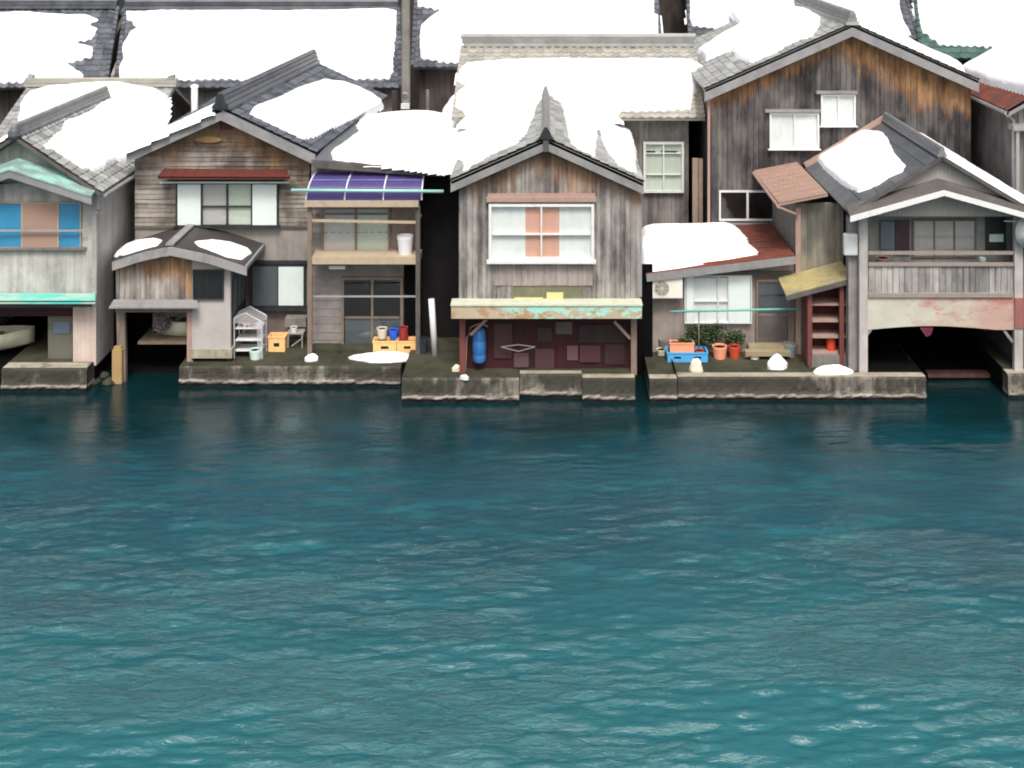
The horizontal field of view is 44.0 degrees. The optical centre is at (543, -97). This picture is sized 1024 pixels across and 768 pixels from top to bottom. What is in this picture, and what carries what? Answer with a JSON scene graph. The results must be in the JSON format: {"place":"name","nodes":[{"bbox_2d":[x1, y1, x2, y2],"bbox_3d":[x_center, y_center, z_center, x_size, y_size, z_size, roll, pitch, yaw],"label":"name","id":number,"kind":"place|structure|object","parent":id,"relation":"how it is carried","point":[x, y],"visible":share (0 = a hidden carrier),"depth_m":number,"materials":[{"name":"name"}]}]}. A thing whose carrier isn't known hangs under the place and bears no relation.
{"place":"outdoors","nodes":[
{"label":"outdoors","id":0,"kind":"place"},
{"bbox_2d":[0,0,121,124],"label":"house","id":1,"kind":"structure","parent":0,"point":[103,42],"depth_m":49.47,"materials":[{"name":"tile"}]},
{"bbox_2d":[0,11,97,83],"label":"snow patch","id":2,"kind":"object","parent":1,"relation":"on","point":[37,44],"visible":0.93,"depth_m":48.66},
{"bbox_2d":[0,74,190,137],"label":"house","id":3,"kind":"structure","parent":0,"point":[180,102],"depth_m":42.37,"materials":[{"name":"grey tile"}]},
{"bbox_2d":[18,81,172,130],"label":"snow patch","id":4,"kind":"object","parent":3,"relation":"on","point":[156,104],"visible":0.38,"depth_m":41.53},
{"bbox_2d":[118,0,124,10],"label":"ground","id":5,"kind":"structure","parent":0,"point":[121,4],"depth_m":68.44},
{"bbox_2d":[0,85,134,379],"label":"boathouse","id":6,"kind":"object","parent":5,"relation":"on","point":[67,230],"visible":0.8,"depth_m":33.80,"materials":[{"name":"wood"}]},
{"bbox_2d":[0,325,34,349],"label":"boat","id":7,"kind":"object","parent":6,"relation":"in","point":[12,336],"visible":1,"depth_m":34.79,"materials":[{"name":"white wood"}]},
{"bbox_2d":[0,202,81,246],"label":"window","id":8,"kind":"structure","parent":6,"relation":"in","point":[13,215],"depth_m":33.76,"materials":[{"name":"beige paint"}]},
{"bbox_2d":[44,96,168,171],"bbox_3d":[-12.948,6.864,38.224,2.045,1.403,8.950,0,0,0],"label":"snow patch","id":9,"kind":"object","parent":6,"relation":"on","point":[103,134],"visible":0.8,"depth_m":36.73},
{"bbox_2d":[126,49,386,337],"bbox_3d":[-8.653,8.777,40.454,6.021,7.104,10.522,0,0,0],"label":"boathouse","id":10,"kind":"object","parent":5,"relation":"on","point":[232,165],"visible":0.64,"depth_m":35.77,"materials":[{"name":"wood"}]},
{"bbox_2d":[120,103,217,157],"bbox_3d":[-10.364,6.510,40.145,2.818,1.546,10.054,0,0,0],"label":"snow patch","id":11,"kind":"object","parent":10,"relation":"on","point":[185,122],"visible":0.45,"depth_m":35.29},
{"bbox_2d":[190,84,198,111],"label":"vent pipe","id":12,"kind":"object","parent":10,"relation":"attached to","point":[194,97],"visible":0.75,"depth_m":41.41,"materials":[{"name":"white plastic"}]},
{"bbox_2d":[173,184,280,227],"bbox_3d":[-8.922,8.486,35.683,2.990,1.260,0.146,0,0,0],"label":"window","id":13,"kind":"structure","parent":10,"relation":"in","point":[201,205],"depth_m":35.67,"materials":[{"name":"glass"}]},
{"bbox_2d":[248,264,306,310],"bbox_3d":[-7.505,10.823,35.763,1.675,1.295,0.166,0,0,0],"label":"window","id":14,"kind":"structure","parent":10,"relation":"in","point":[273,287],"depth_m":35.74,"materials":[{"name":"glass"}]},
{"bbox_2d":[249,79,383,138],"bbox_3d":[-7.158,6.491,40.318,2.176,1.305,9.233,0,0,8],"label":"snow patch","id":15,"kind":"object","parent":10,"relation":"on","point":[313,109],"visible":0.98,"depth_m":39.32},
{"bbox_2d":[179,337,406,386],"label":"quay wall","id":16,"kind":"structure","parent":5,"relation":"on","point":[289,366],"depth_m":33.62,"materials":[{"name":"concrete"}]},
{"bbox_2d":[234,306,266,358],"bbox_3d":[-7.978,11.643,34.465,0.804,1.254,0.599,0,0,0],"label":"plastic greenhouse","id":17,"kind":"object","parent":16,"relation":"on","point":[250,337],"visible":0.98,"depth_m":34.45,"materials":[{"name":"white plastic"}]},
{"bbox_2d":[239,314,255,326],"bbox_3d":[-8.075,11.336,34.451,0.529,0.382,0.432,0,0,41],"label":"potted plant","id":18,"kind":"object","parent":17,"relation":"in","point":[244,322],"visible":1,"depth_m":34.41,"materials":[{"name":"green plant"}]},
{"bbox_2d":[249,347,261,359],"bbox_3d":[-7.785,12.141,34.198,0.344,0.258,0.338,0,0,0],"label":"bucket","id":19,"kind":"object","parent":16,"relation":"on","point":[255,353],"visible":1,"depth_m":34.09,"materials":[{"name":"white plastic"}]},
{"bbox_2d":[267,332,287,351],"bbox_3d":[-7.327,12.060,34.882,0.488,0.421,0.380,0,0,0],"label":"crate","id":20,"kind":"object","parent":16,"relation":"on","point":[277,341],"visible":1,"depth_m":34.71,"materials":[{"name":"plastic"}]},
{"bbox_2d":[287,329,305,347],"bbox_3d":[-6.876,12.060,35.157,0.460,0.420,0.385,0,0,0],"label":"table","id":21,"kind":"object","parent":16,"relation":"on","point":[301,331],"visible":1,"depth_m":35.00,"materials":[{"name":"metal"}]},
{"bbox_2d":[304,353,317,361],"bbox_3d":[-6.257,12.192,34.086,0.376,0.196,0.312,0,0,0],"label":"snow lump","id":22,"kind":"object","parent":16,"relation":"on","point":[312,357],"visible":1,"depth_m":34.00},
{"bbox_2d":[305,116,442,354],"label":"house","id":23,"kind":"structure","parent":16,"relation":"on","point":[364,279],"depth_m":35.05,"materials":[{"name":"wood"}]},
{"bbox_2d":[321,207,389,249],"bbox_3d":[-5.200,9.009,35.038,1.896,1.293,0.076,0,0,0],"label":"window","id":24,"kind":"structure","parent":23,"relation":"in","point":[329,241],"depth_m":35.06,"materials":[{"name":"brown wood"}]},
{"bbox_2d":[291,188,443,192],"bbox_3d":[-4.750,7.716,34.100,4.097,0.120,0.090,0,0,0],"label":"washing pole","id":25,"kind":"object","parent":23,"relation":"attached to","point":[370,190],"visible":1,"depth_m":34.06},
{"bbox_2d":[341,277,402,343],"bbox_3d":[-4.754,11.325,35.078,1.703,2.004,0.076,0,0,0],"label":"door","id":26,"kind":"structure","parent":23,"relation":"in","point":[371,308],"depth_m":35.11,"materials":[{"name":"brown wood"}]},
{"bbox_2d":[331,110,461,175],"bbox_3d":[-4.063,7.100,38.562,4.040,0.594,8.700,0,0,0],"label":"snow patch","id":27,"kind":"object","parent":23,"relation":"on","point":[423,141],"visible":0.95,"depth_m":36.76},
{"bbox_2d":[397,233,413,254],"bbox_3d":[-3.793,9.338,34.676,0.452,0.539,0.446,0,0,0],"label":"tub","id":28,"kind":"object","parent":23,"relation":"on","point":[405,243],"visible":1,"depth_m":34.51,"materials":[{"name":"white plastic"}]},
{"bbox_2d":[348,351,408,362],"bbox_3d":[-4.436,12.179,34.129,1.756,0.223,0.564,0,0,0],"label":"snow lump","id":29,"kind":"object","parent":16,"relation":"on","point":[386,357],"visible":1,"depth_m":34.00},
{"bbox_2d":[372,336,397,351],"bbox_3d":[-4.352,12.104,34.788,0.661,0.332,0.390,0,0,0],"label":"crate","id":30,"kind":"object","parent":16,"relation":"on","point":[386,344],"visible":0.88,"depth_m":34.61,"materials":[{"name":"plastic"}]},
{"bbox_2d":[377,326,387,338],"bbox_3d":[-4.452,11.798,34.857,0.298,0.280,0.293,0,0,0],"label":"flower pot","id":31,"kind":"object","parent":30,"relation":"on","point":[381,332],"visible":1,"depth_m":34.75,"materials":[{"name":"beige plastic"}]},
{"bbox_2d":[389,328,398,338],"bbox_3d":[-4.128,11.815,34.839,0.263,0.245,0.259,0,0,0],"label":"flower pot","id":32,"kind":"object","parent":30,"relation":"on","point":[393,332],"visible":1,"depth_m":34.75,"materials":[{"name":"blue plastic"}]},
{"bbox_2d":[396,336,415,352],"bbox_3d":[-3.740,12.104,34.788,0.591,0.332,0.390,0,0,0],"label":"crate","id":33,"kind":"object","parent":16,"relation":"on","point":[407,345],"visible":0.75,"depth_m":34.61,"materials":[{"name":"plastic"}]},
{"bbox_2d":[399,325,407,339],"bbox_3d":[-3.856,11.780,34.830,0.245,0.316,0.242,0,0,0],"label":"flower pot","id":34,"kind":"object","parent":33,"relation":"on","point":[403,332],"visible":1,"depth_m":34.74,"materials":[{"name":"red plastic"}]},
{"bbox_2d":[401,0,409,110],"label":"utility pole","id":35,"kind":"object","parent":5,"relation":"on","point":[405,62],"visible":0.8,"depth_m":46.36,"materials":[{"name":"concrete"}]},
{"bbox_2d":[426,89,428,109],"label":"vent pipe","id":36,"kind":"object","parent":5,"relation":"on","point":[427,99],"visible":0.35,"depth_m":47.44,"materials":[{"name":"grey metal"}]},
{"bbox_2d":[402,337,519,402],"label":"quay wall","id":37,"kind":"structure","parent":5,"relation":"on","point":[428,377],"depth_m":32.54,"materials":[{"name":"concrete"}]},
{"bbox_2d":[419,336,427,354],"bbox_3d":[-3.266,12.011,34.347,0.259,0.518,0.255,0,0,0],"label":"bin","id":38,"kind":"object","parent":37,"relation":"on","point":[423,341],"visible":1,"depth_m":34.25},
{"bbox_2d":[428,298,437,355],"bbox_3d":[-2.988,11.449,34.200,0.265,1.593,0.170,0,0,0],"label":"drain pipe","id":39,"kind":"object","parent":37,"relation":"on","point":[433,330],"visible":1,"depth_m":34.13,"materials":[{"name":"white plastic"}]},
{"bbox_2d":[452,364,459,371],"bbox_3d":[-2.280,12.106,33.067,0.270,0.188,0.200,0,0,-36],"label":"float","id":40,"kind":"object","parent":37,"relation":"on","point":[455,367],"visible":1,"depth_m":33.00,"materials":[{"name":"beige plastic"}]},
{"bbox_2d":[459,374,468,379],"bbox_3d":[-2.048,12.142,32.533,0.265,0.117,0.158,0,0,0],"label":"rag","id":41,"kind":"object","parent":37,"relation":"on","point":[464,377],"visible":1,"depth_m":32.49,"materials":[{"name":"fabric"}]},
{"bbox_2d":[422,86,652,375],"bbox_3d":[-0.275,9.421,36.335,6.450,7.358,7.930,0,0,0],"label":"boathouse","id":42,"kind":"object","parent":37,"relation":"on","point":[532,248],"visible":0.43,"depth_m":32.88,"materials":[{"name":"grey wood"}]},
{"bbox_2d":[472,327,485,363],"bbox_3d":[-1.688,11.520,33.100,0.360,0.900,0.355,0,0,0],"label":"wrapped float","id":43,"kind":"object","parent":42,"relation":"hanging from","point":[479,345],"visible":1,"depth_m":32.95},
{"bbox_2d":[442,91,542,170],"bbox_3d":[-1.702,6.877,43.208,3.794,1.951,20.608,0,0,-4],"label":"snow patch","id":44,"kind":"object","parent":42,"relation":"on","point":[506,128],"visible":0.31,"depth_m":36.11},
{"bbox_2d":[487,203,595,263],"bbox_3d":[-0.066,8.516,32.763,2.822,1.530,0.186,0,0,0],"label":"window","id":45,"kind":"structure","parent":42,"relation":"in","point":[556,233],"depth_m":32.84,"materials":[{"name":"glass"}]},
{"bbox_2d":[512,285,581,298],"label":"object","id":46,"kind":"structure","parent":42,"relation":"in","point":[569,292],"depth_m":32.87,"materials":[{"name":"yellow glass"}]},
{"bbox_2d":[559,99,637,173],"bbox_3d":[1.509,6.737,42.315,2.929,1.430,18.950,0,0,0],"label":"snow patch","id":47,"kind":"object","parent":42,"relation":"on","point":[583,126],"visible":0.34,"depth_m":36.06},
{"bbox_2d":[398,0,682,109],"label":"storehouse","id":48,"kind":"structure","parent":5,"relation":"on","point":[671,12],"depth_m":56.00,"materials":[{"name":"wood"}]},
{"bbox_2d":[520,368,581,397],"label":"quay wall","id":49,"kind":"structure","parent":5,"relation":"on","point":[553,383],"depth_m":32.83,"materials":[{"name":"concrete"}]},
{"bbox_2d":[452,33,704,227],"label":"house","id":50,"kind":"structure","parent":5,"relation":"on","point":[661,140],"depth_m":40.08,"materials":[{"name":"tile"}]},
{"bbox_2d":[452,58,701,128],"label":"snow patch","id":51,"kind":"object","parent":50,"relation":"on","point":[607,90],"visible":0.9,"depth_m":40.71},
{"bbox_2d":[643,141,683,192],"bbox_3d":[3.763,8.283,39.888,1.271,1.594,0.116,0,0,0],"label":"window","id":52,"kind":"structure","parent":50,"relation":"in","point":[663,172],"depth_m":39.93,"materials":[{"name":"glass"}]},
{"bbox_2d":[581,368,634,402],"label":"quay wall","id":53,"kind":"structure","parent":5,"relation":"on","point":[608,385],"depth_m":32.54,"materials":[{"name":"concrete"}]},
{"bbox_2d":[692,158,702,222],"bbox_3d":[4.736,9.072,39.103,0.314,2.461,0.073,0,0,0],"label":"leaning board","id":54,"kind":"object","parent":5,"relation":"on","point":[694,190],"visible":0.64,"depth_m":39.08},
{"bbox_2d":[672,328,926,400],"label":"quay wall","id":55,"kind":"structure","parent":5,"relation":"on","point":[728,378],"depth_m":32.66,"materials":[{"name":"concrete"}]},
{"bbox_2d":[665,346,707,361],"bbox_3d":[3.857,12.171,34.264,1.114,0.258,0.530,0,0,0],"label":"crate","id":56,"kind":"object","parent":55,"relation":"on","point":[685,356],"visible":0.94,"depth_m":34.01,"materials":[{"name":"blue plastic"}]},
{"bbox_2d":[669,340,694,351],"bbox_3d":[3.711,12.028,34.191,0.683,0.463,0.285,0,0,0],"label":"planter","id":57,"kind":"object","parent":56,"relation":"in","point":[674,346],"visible":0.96,"depth_m":34.06,"materials":[{"name":"plastic"}]},
{"bbox_2d":[676,335,694,342],"bbox_3d":[3.838,11.954,34.216,0.556,0.661,0.332,0,0,-16],"label":"potted plant","id":58,"kind":"object","parent":57,"relation":"in","point":[683,339],"visible":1,"depth_m":34.17,"materials":[{"name":"green plant"}]},
{"bbox_2d":[689,358,702,371],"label":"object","id":59,"kind":"object","parent":55,"relation":"on","point":[695,365],"visible":0.99,"depth_m":33.33,"materials":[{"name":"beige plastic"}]},
{"bbox_2d":[698,312,699,350],"bbox_3d":[4.174,11.617,34.150,0.034,1.365,0.036,0,0,0],"label":"pole stand","id":60,"kind":"object","parent":55,"relation":"on","point":[698,331],"visible":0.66,"depth_m":34.14,"materials":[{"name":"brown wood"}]},
{"bbox_2d":[670,308,798,312],"bbox_3d":[5.124,10.932,34.100,3.463,0.135,0.060,0,0,0],"label":"washing pole","id":61,"kind":"object","parent":60,"relation":"attached to","point":[722,310],"visible":1,"depth_m":34.08,"materials":[{"name":"metal"}]},
{"bbox_2d":[684,324,718,348],"bbox_3d":[4.291,11.859,34.619,1.032,0.846,0.674,0,0,0],"label":"potted plant","id":62,"kind":"object","parent":55,"relation":"on","point":[704,336],"visible":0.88,"depth_m":34.55,"materials":[{"name":"green plant"}]},
{"bbox_2d":[708,321,726,342],"bbox_3d":[4.740,11.820,34.630,0.548,0.927,0.415,0,0,0],"label":"potted plant","id":63,"kind":"object","parent":55,"relation":"on","point":[720,331],"visible":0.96,"depth_m":34.60,"materials":[{"name":"green plant"}]},
{"bbox_2d":[712,343,726,359],"bbox_3d":[4.760,12.136,34.357,0.414,0.328,0.408,0,0,0],"label":"flower pot","id":64,"kind":"object","parent":55,"relation":"on","point":[719,350],"visible":1,"depth_m":34.22,"materials":[{"name":"ceramic"}]},
{"bbox_2d":[646,221,795,355],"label":"house","id":65,"kind":"structure","parent":55,"relation":"on","point":[749,282],"depth_m":34.74,"materials":[{"name":"white paint"}]},
{"bbox_2d":[653,278,682,299],"bbox_3d":[3.320,10.459,34.596,0.904,0.614,0.408,0,0,0],"label":"air conditioner","id":66,"kind":"object","parent":65,"relation":"attached to","point":[668,289],"visible":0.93,"depth_m":34.42,"materials":[{"name":"beige plastic"}]},
{"bbox_2d":[642,222,757,271],"bbox_3d":[4.335,9.840,36.606,3.467,0.569,4.319,0,0,0],"label":"snow patch","id":67,"kind":"object","parent":65,"relation":"on","point":[667,246],"visible":0.91,"depth_m":36.13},
{"bbox_2d":[684,275,751,323],"bbox_3d":[4.766,10.823,34.708,1.843,1.317,0.096,0,0,0],"label":"window","id":68,"kind":"structure","parent":65,"relation":"in","point":[734,291],"depth_m":34.67,"materials":[{"name":"glass"}]},
{"bbox_2d":[758,315,786,341],"bbox_3d":[6.265,11.628,34.705,0.789,0.754,0.010,0,0,0],"label":"door panel","id":69,"kind":"structure","parent":65,"relation":"in","point":[770,328],"depth_m":34.70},
{"bbox_2d":[756,279,789,342],"bbox_3d":[6.276,11.183,34.718,0.930,1.791,0.076,0,0,0],"label":"door","id":70,"kind":"structure","parent":65,"relation":"in","point":[770,293],"depth_m":34.75,"materials":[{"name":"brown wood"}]},
{"bbox_2d":[728,343,739,358],"bbox_3d":[5.165,12.136,34.364,0.328,0.328,0.323,0,0,0],"label":"flower pot","id":71,"kind":"object","parent":55,"relation":"on","point":[734,350],"visible":1,"depth_m":34.25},
{"bbox_2d":[723,328,746,346],"bbox_3d":[5.202,11.941,34.621,0.703,0.688,0.418,0,0,0],"label":"potted plant","id":72,"kind":"object","parent":71,"relation":"in","point":[740,335],"visible":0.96,"depth_m":34.58,"materials":[{"name":"green plant"}]},
{"bbox_2d":[767,353,787,369],"bbox_3d":[6.186,12.117,33.582,0.568,0.406,0.307,0,0,0],"label":"snow lump","id":73,"kind":"object","parent":55,"relation":"on","point":[776,361],"visible":1,"depth_m":33.47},
{"bbox_2d":[782,341,796,357],"bbox_3d":[6.687,12.135,34.509,0.416,0.329,0.409,0,0,0],"label":"bin","id":74,"kind":"object","parent":55,"relation":"on","point":[793,348],"visible":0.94,"depth_m":34.36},
{"bbox_2d":[778,261,846,366],"bbox_3d":[7.382,11.027,34.062,2.004,2.533,1.203,0,0,0],"label":"lean to shelter","id":75,"kind":"object","parent":55,"relation":"on","point":[821,291],"visible":0.82,"depth_m":33.88,"materials":[{"name":"wood"}]},
{"bbox_2d":[826,338,835,350],"bbox_3d":[7.693,11.796,33.978,0.256,0.342,0.253,0,0,0],"label":"can","id":76,"kind":"object","parent":75,"relation":"on","point":[830,344],"visible":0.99,"depth_m":33.88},
{"bbox_2d":[813,365,852,374],"bbox_3d":[7.514,12.098,32.957,1.067,0.245,0.283,0,0,0],"label":"snow lump","id":77,"kind":"object","parent":55,"relation":"on","point":[832,370],"visible":1,"depth_m":32.87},
{"bbox_2d":[752,112,1023,392],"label":"boathouse","id":78,"kind":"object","parent":55,"relation":"on","point":[930,222],"visible":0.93,"depth_m":33.31,"materials":[{"name":"wood"}]},
{"bbox_2d":[817,130,905,192],"bbox_3d":[9.133,7.294,36.038,1.892,1.208,5.440,0,0,0],"label":"snow patch","id":79,"kind":"object","parent":78,"relation":"on","point":[861,161],"visible":1,"depth_m":35.62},
{"bbox_2d":[875,255,889,261],"bbox_3d":[8.947,9.418,33.485,0.370,0.168,0.364,0,0,0],"label":"basin","id":80,"kind":"object","parent":78,"relation":"in","point":[881,258],"visible":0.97,"depth_m":33.45,"materials":[{"name":"brown plastic"}]},
{"bbox_2d":[912,219,976,257],"bbox_3d":[10.698,8.935,33.863,1.712,1.027,0.046,0,0,0],"label":"window","id":81,"kind":"structure","parent":78,"relation":"in","point":[927,234],"depth_m":33.87,"materials":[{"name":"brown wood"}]},
{"bbox_2d":[921,133,1023,202],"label":"snow patch","id":82,"kind":"object","parent":78,"relation":"on","point":[957,159],"visible":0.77,"depth_m":33.07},
{"bbox_2d":[1004,218,1023,247],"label":"white dish","id":83,"kind":"object","parent":78,"relation":"attached to","point":[1019,232],"visible":0.97,"depth_m":32.83,"materials":[{"name":"paint"}]},
{"bbox_2d":[683,0,917,40],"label":"house","id":84,"kind":"structure","parent":5,"relation":"on","point":[906,13],"depth_m":50.92,"materials":[{"name":"tile"}]},
{"bbox_2d":[684,0,910,35],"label":"snow patch","id":85,"kind":"object","parent":84,"relation":"on","point":[714,14],"visible":0.42,"depth_m":51.10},
{"bbox_2d":[963,327,1023,397],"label":"quay wall","id":86,"kind":"structure","parent":5,"relation":"on","point":[1004,361],"depth_m":33.41,"materials":[{"name":"concrete"}]},
{"bbox_2d":[111,0,401,113],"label":"house","id":87,"kind":"structure","parent":0,"point":[390,88],"depth_m":50.40,"materials":[{"name":"tile"}]},
{"bbox_2d":[119,8,396,80],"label":"snow patch","id":88,"kind":"object","parent":87,"relation":"on","point":[243,45],"visible":0.88,"depth_m":48.76,"materials":[{"name":"snow"}]},
{"bbox_2d":[0,366,1023,767],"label":"water","id":89,"kind":"structure","parent":0,"point":[290,576],"depth_m":23.95,"materials":[{"name":"liquid"}]},
{"bbox_2d":[1,329,111,391],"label":"quay wall","id":90,"kind":"structure","parent":89,"relation":"in","point":[31,367],"depth_m":33.27,"materials":[{"name":"concrete"}]},
{"bbox_2d":[87,371,114,385],"bbox_3d":[-11.986,12.794,34.065,0.707,0.251,1.152,0,0,-28],"label":"rubble heap","id":91,"kind":"object","parent":89,"relation":"in","point":[108,381],"visible":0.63,"depth_m":33.78,"materials":[{"name":"stone"}]},
{"bbox_2d":[112,345,122,383],"bbox_3d":[-11.395,12.515,33.890,0.256,1.370,0.180,0,0,0],"label":"mooring post","id":92,"kind":"object","parent":89,"relation":"in","point":[117,364],"visible":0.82,"depth_m":33.80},
{"bbox_2d":[109,224,264,381],"bbox_3d":[-9.727,11.103,34.700,3.727,4.193,2.300,0,0,0],"label":"boat shed","id":93,"kind":"object","parent":89,"relation":"in","point":[177,270],"visible":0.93,"depth_m":33.96,"materials":[{"name":"wood"}]},
{"bbox_2d":[114,238,161,256],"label":"snow patch","id":94,"kind":"object","parent":93,"relation":"on","point":[134,246],"visible":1,"depth_m":34.32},
{"bbox_2d":[138,327,186,343],"bbox_3d":[-10.299,11.885,34.900,1.403,0.070,1.200,0,0,0],"label":"boat rack","id":95,"kind":"object","parent":93,"relation":"in","point":[150,336],"visible":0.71,"depth_m":34.48,"materials":[{"name":"brown wood"}]},
{"bbox_2d":[152,312,186,335],"bbox_3d":[-10.224,11.604,34.978,1.243,0.553,0.893,0,0,0],"label":"boat","id":96,"kind":"object","parent":95,"relation":"on","point":[178,326],"visible":0.65,"depth_m":34.72,"materials":[{"name":"white wood"}]},
{"bbox_2d":[152,312,172,334],"bbox_3d":[-10.371,11.411,34.408,0.516,0.644,0.507,0,0,-40],"label":"net heap","id":97,"kind":"object","parent":96,"relation":"on","point":[160,319],"visible":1,"depth_m":34.35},
{"bbox_2d":[195,239,251,259],"bbox_3d":[-8.768,9.384,34.398,1.628,0.536,1.410,0,0,0],"label":"snow patch","id":98,"kind":"object","parent":93,"relation":"on","point":[228,249],"visible":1,"depth_m":34.24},
{"bbox_2d":[644,352,676,402],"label":"quay wall","id":99,"kind":"structure","parent":89,"relation":"in","point":[659,373],"depth_m":32.64,"materials":[{"name":"concrete"}]},
{"bbox_2d":[656,347,665,355],"bbox_3d":[3.201,12.222,34.586,0.278,0.157,0.274,0,0,0],"label":"flower pot","id":100,"kind":"object","parent":99,"relation":"on","point":[661,351],"visible":0.97,"depth_m":34.50,"materials":[{"name":"beige plastic"}]},
{"bbox_2d":[658,339,671,347],"bbox_3d":[3.324,12.125,34.835,0.385,0.350,0.379,0,0,0],"label":"tub","id":101,"kind":"object","parent":99,"relation":"on","point":[662,344],"visible":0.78,"depth_m":34.67,"materials":[{"name":"grey concrete"}]},
{"bbox_2d":[410,0,660,112],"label":"house","id":102,"kind":"structure","parent":0,"point":[436,78],"depth_m":49.18,"materials":[{"name":"tile"}]},
{"bbox_2d":[418,0,662,63],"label":"snow patch","id":103,"kind":"object","parent":102,"relation":"on","point":[446,25],"visible":0.58,"depth_m":50.37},
{"bbox_2d":[689,0,979,224],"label":"house","id":104,"kind":"structure","parent":0,"point":[839,75],"depth_m":38.38,"materials":[{"name":"brown wood"}]},
{"bbox_2d":[719,190,772,220],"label":"window","id":105,"kind":"structure","parent":104,"relation":"in","point":[734,205],"depth_m":38.35,"materials":[{"name":"glass"}]},
{"bbox_2d":[697,0,819,61],"bbox_3d":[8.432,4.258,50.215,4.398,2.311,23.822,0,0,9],"label":"snow patch","id":106,"kind":"object","parent":104,"relation":"on","point":[762,29],"visible":0.94,"depth_m":42.54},
{"bbox_2d":[764,109,820,149],"bbox_3d":[7.518,6.822,38.290,1.686,1.218,0.180,0,0,0],"label":"window","id":107,"kind":"structure","parent":104,"relation":"in","point":[789,129],"depth_m":38.34,"materials":[{"name":"white paint"}]},
{"bbox_2d":[815,91,857,126],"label":"window","id":108,"kind":"structure","parent":104,"relation":"in","point":[838,108],"depth_m":38.34,"materials":[{"name":"white paint"}]},
{"bbox_2d":[856,17,964,74],"bbox_3d":[11.211,4.463,43.005,3.611,1.825,9.870,0,0,0],"label":"snow patch","id":109,"kind":"object","parent":104,"relation":"on","point":[903,40],"visible":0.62,"depth_m":38.37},
{"bbox_2d":[909,0,991,64],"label":"house","id":110,"kind":"structure","parent":0,"point":[962,55],"depth_m":49.43,"materials":[{"name":"green tile"}]},
{"bbox_2d":[911,0,1023,47],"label":"snow patch","id":111,"kind":"object","parent":110,"relation":"on","point":[985,23],"visible":0.92,"depth_m":50.39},
{"bbox_2d":[971,82,1023,194],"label":"house","id":112,"kind":"structure","parent":0,"point":[997,132],"depth_m":37.39,"materials":[{"name":"grey wood"}]},
{"bbox_2d":[963,31,1023,94],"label":"snow patch","id":113,"kind":"object","parent":112,"relation":"on","point":[1001,66],"visible":0.96,"depth_m":39.26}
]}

